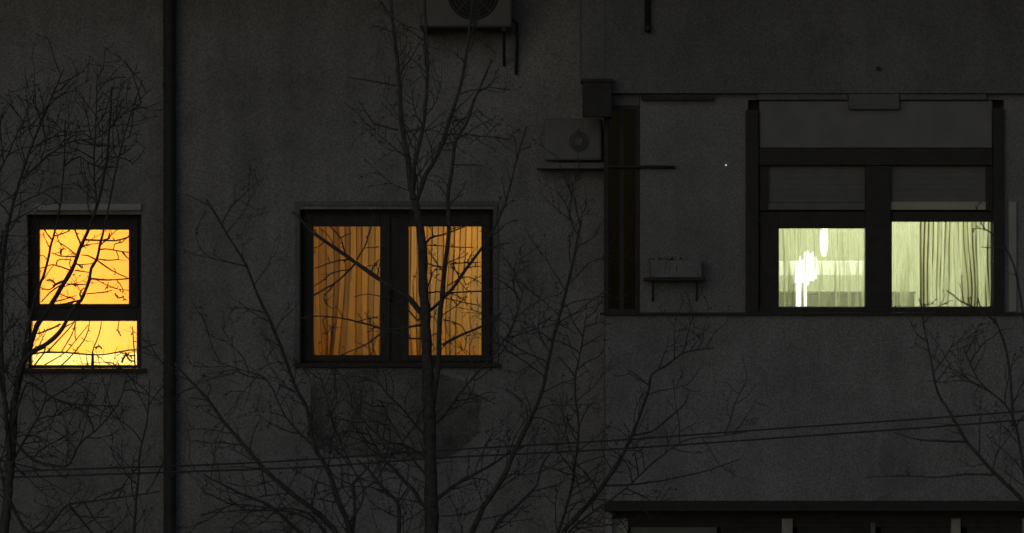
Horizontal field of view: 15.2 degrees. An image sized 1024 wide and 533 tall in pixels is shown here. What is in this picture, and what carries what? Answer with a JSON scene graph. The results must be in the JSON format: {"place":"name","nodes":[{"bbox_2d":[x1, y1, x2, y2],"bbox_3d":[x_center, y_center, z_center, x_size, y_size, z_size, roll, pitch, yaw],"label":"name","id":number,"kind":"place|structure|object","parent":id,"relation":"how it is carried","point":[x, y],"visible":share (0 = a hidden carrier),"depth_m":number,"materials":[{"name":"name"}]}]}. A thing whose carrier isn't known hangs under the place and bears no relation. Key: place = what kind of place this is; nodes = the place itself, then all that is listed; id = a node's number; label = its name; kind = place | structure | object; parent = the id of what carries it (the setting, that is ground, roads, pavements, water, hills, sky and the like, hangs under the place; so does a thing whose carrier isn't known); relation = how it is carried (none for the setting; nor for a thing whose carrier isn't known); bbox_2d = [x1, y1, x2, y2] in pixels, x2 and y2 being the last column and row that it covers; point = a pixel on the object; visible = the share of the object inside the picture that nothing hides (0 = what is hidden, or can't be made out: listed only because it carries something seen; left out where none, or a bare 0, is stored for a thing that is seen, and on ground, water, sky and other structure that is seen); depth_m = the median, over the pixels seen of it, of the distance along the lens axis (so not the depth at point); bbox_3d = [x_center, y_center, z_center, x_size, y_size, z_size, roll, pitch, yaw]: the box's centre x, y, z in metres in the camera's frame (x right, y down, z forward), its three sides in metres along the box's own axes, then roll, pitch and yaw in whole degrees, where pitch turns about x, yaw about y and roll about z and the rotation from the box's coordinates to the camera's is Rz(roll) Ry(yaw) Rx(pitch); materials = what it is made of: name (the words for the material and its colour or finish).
{"place":"outdoors","nodes":[
{"label":"outdoors","id":0,"kind":"place"},
{"bbox_2d":[0,419,1023,478],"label":"overhead cable","id":1,"kind":"object","parent":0,"point":[530,453],"visible":0.9,"depth_m":27.59,"materials":[{"name":"rubber"}]},
{"bbox_2d":[3,410,1023,472],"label":"overhead cable","id":2,"kind":"object","parent":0,"point":[528,445],"visible":0.86,"depth_m":27.59,"materials":[{"name":"rubber"}]},
{"bbox_3d":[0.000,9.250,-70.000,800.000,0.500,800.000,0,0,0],"label":"ground","id":3,"kind":"structure","parent":0,"visible":0},
{"bbox_2d":[0,34,180,532],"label":"bare tree","id":4,"kind":"object","parent":3,"relation":"on","point":[11,427],"visible":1,"depth_m":24.97,"materials":[{"name":"brown plant"}]},
{"bbox_2d":[128,159,415,532],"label":"bare tree","id":5,"kind":"object","parent":3,"relation":"on","point":[314,510],"visible":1,"depth_m":22.73,"materials":[{"name":"brown plant"}]},
{"bbox_2d":[292,0,635,532],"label":"bare tree","id":6,"kind":"object","parent":3,"relation":"on","point":[430,384],"visible":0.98,"depth_m":23.96,"materials":[{"name":"brown plant"}]},
{"bbox_2d":[0,0,1023,532],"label":"apartment building","id":7,"kind":"structure","parent":3,"relation":"on","point":[760,124],"depth_m":30.00,"materials":[{"name":"paint"}]},
{"bbox_2d":[40,230,128,303],"bbox_3d":[-3.377,-0.043,30.326,0.987,0.866,0.059,0,0,0],"label":"roller blind","id":8,"kind":"object","parent":7,"relation":"attached to","point":[69,239],"visible":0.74,"depth_m":30.30,"materials":[{"name":"yellow fabric"}]},
{"bbox_2d":[33,321,136,352],"bbox_3d":[-3.377,0.542,30.320,0.947,0.284,0.002,0,0,0],"label":"cafe curtain","id":9,"kind":"object","parent":7,"relation":"hanging from","point":[110,339],"visible":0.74,"depth_m":30.32,"materials":[{"name":"yellow fabric"}]},
{"bbox_2d":[24,204,145,371],"bbox_3d":[-3.343,0.169,30.085,0.967,1.316,0.270,0,0,0],"label":"window","id":10,"kind":"structure","parent":7,"relation":"in","point":[131,311],"depth_m":30.11,"materials":[{"name":"brown paint"}]},
{"bbox_2d":[162,0,176,532],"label":"downpipe","id":11,"kind":"object","parent":7,"relation":"attached to","point":[169,84],"visible":0.95,"depth_m":29.89,"materials":[{"name":"metal"}]},
{"bbox_2d":[314,227,379,354],"bbox_3d":[-1.319,0.177,30.520,0.874,1.501,0.027,0,0,0],"label":"curtain","id":12,"kind":"object","parent":7,"relation":"hanging from","point":[346,334],"visible":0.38,"depth_m":30.52,"materials":[{"name":"orange fabric"}]},
{"bbox_2d":[293,201,499,367],"bbox_3d":[-0.900,0.141,30.085,1.612,1.302,0.270,0,0,0],"label":"window","id":13,"kind":"structure","parent":7,"relation":"in","point":[395,224],"depth_m":30.11,"materials":[{"name":"brown paint"}]},
{"bbox_2d":[409,227,480,354],"bbox_3d":[-0.519,0.177,30.500,0.884,1.500,0.027,0,0,0],"label":"curtain","id":14,"kind":"object","parent":7,"relation":"hanging from","point":[467,237],"visible":0.28,"depth_m":30.50,"materials":[{"name":"orange fabric"}]},
{"bbox_2d":[419,0,518,74],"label":"air conditioner","id":15,"kind":"object","parent":7,"relation":"attached to","point":[493,14],"visible":0.82,"depth_m":29.66,"materials":[{"name":"metal"}]},
{"bbox_2d":[537,163,603,168],"bbox_3d":[0.466,-0.784,29.899,0.548,0.047,0.199,0,0,0],"label":"bracket shelf","id":16,"kind":"object","parent":7,"relation":"attached to","point":[570,165],"visible":0.8,"depth_m":29.80,"materials":[{"name":"metal"}]},
{"bbox_2d":[544,119,603,160],"bbox_3d":[0.499,-0.809,29.863,0.501,0.676,0.238,0,0,0],"label":"air conditioner","id":17,"kind":"object","parent":7,"relation":"attached to","point":[561,138],"visible":0.93,"depth_m":29.76,"materials":[{"name":"metal"}]},
{"bbox_2d":[581,79,612,117],"bbox_3d":[0.655,-1.294,29.521,0.246,0.296,0.113,0,0,0],"label":"junction box","id":18,"kind":"object","parent":7,"relation":"attached to","point":[596,98],"visible":1,"depth_m":29.48,"materials":[{"name":"metal"}]},
{"bbox_2d":[604,105,639,311],"bbox_3d":[0.849,-0.443,29.680,0.278,1.606,0.060,0,0,0],"label":"window","id":19,"kind":"structure","parent":7,"relation":"in","point":[621,108],"depth_m":29.65,"materials":[{"name":"brown paint"}]},
{"bbox_2d":[608,165,674,168],"bbox_3d":[0.999,-0.769,29.629,0.515,0.029,0.042,0,0,0],"label":"clothes rail","id":20,"kind":"object","parent":7,"relation":"attached to","point":[645,166],"visible":1,"depth_m":29.61,"materials":[{"name":"metal"}]},
{"bbox_2d":[644,0,650,32],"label":"overflow pipe","id":21,"kind":"object","parent":7,"relation":"attached to","point":[647,27],"visible":1,"depth_m":29.53,"materials":[{"name":"metal"}]},
{"bbox_2d":[643,256,704,301],"bbox_3d":[1.251,0.097,29.557,0.472,0.348,0.198,0,0,0],"label":"planter","id":22,"kind":"object","parent":7,"relation":"attached to","point":[673,270],"visible":0.99,"depth_m":29.52,"materials":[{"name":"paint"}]},
{"bbox_2d":[793,250,816,305],"bbox_3d":[2.297,0.487,30.190,0.240,1.226,0.240,0,0,0],"label":"floor lamp","id":23,"kind":"object","parent":7,"relation":"in","point":[800,275],"visible":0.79,"depth_m":30.13,"materials":[{"name":"white"}]},
{"bbox_2d":[612,512,1023,532],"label":"window","id":24,"kind":"structure","parent":7,"relation":"in","point":[668,522],"depth_m":29.70,"materials":[{"name":"brown paint"}]},
{"bbox_2d":[780,261,861,275],"bbox_3d":[2.500,0.528,31.225,0.875,1.143,0.250,0,0,0],"label":"wall shelf","id":25,"kind":"object","parent":7,"relation":"in","point":[828,268],"depth_m":31.10,"materials":[{"name":"white paint"}]},
{"bbox_2d":[779,229,863,305],"bbox_3d":[2.418,-0.061,29.950,0.963,1.006,0.027,0,0,0],"label":"curtain","id":26,"kind":"object","parent":7,"relation":"hanging from","point":[787,276],"visible":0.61,"depth_m":29.95,"materials":[{"name":"fabric"}]},
{"bbox_2d":[820,229,827,256],"bbox_3d":[2.486,-0.590,30.600,0.060,1.020,0.060,0,0,0],"label":"tube lamp","id":27,"kind":"object","parent":7,"relation":"hanging from","point":[825,233],"visible":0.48,"depth_m":30.57,"materials":[{"name":"white"}]},
{"bbox_2d":[780,291,914,305],"bbox_3d":[2.576,0.648,30.510,1.246,0.904,0.250,0,0,0],"label":"sideboard","id":28,"kind":"object","parent":7,"relation":"on","point":[812,298],"visible":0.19,"depth_m":30.40,"materials":[{"name":"beige wood"}]},
{"bbox_2d":[746,100,1003,311],"bbox_3d":[2.820,-0.470,29.695,2.045,1.684,0.190,0,0,0],"label":"window","id":29,"kind":"structure","parent":7,"relation":"in","point":[811,164],"depth_m":29.63,"materials":[{"name":"brown paint"}]},
{"bbox_2d":[892,222,916,305],"bbox_3d":[3.026,0.015,30.000,0.423,0.929,0.027,0,0,0],"label":"curtain","id":30,"kind":"object","parent":7,"relation":"hanging from","point":[908,262],"visible":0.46,"depth_m":30.00,"materials":[{"name":"fabric"}]},
{"bbox_2d":[919,222,989,305],"bbox_3d":[3.505,0.014,29.950,0.766,0.928,0.027,0,0,0],"label":"curtain","id":31,"kind":"object","parent":7,"relation":"hanging from","point":[930,246],"visible":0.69,"depth_m":29.95,"materials":[{"name":"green fabric"}]},
{"bbox_2d":[537,267,767,532],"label":"bare tree","id":32,"kind":"object","parent":3,"relation":"on","point":[573,520],"visible":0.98,"depth_m":24.67,"materials":[{"name":"brown plant"}]},
{"bbox_2d":[866,201,1023,505],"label":"bare tree","id":33,"kind":"object","parent":3,"relation":"on","point":[997,475],"visible":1,"depth_m":22.17,"materials":[{"name":"brown plant"}]}
]}

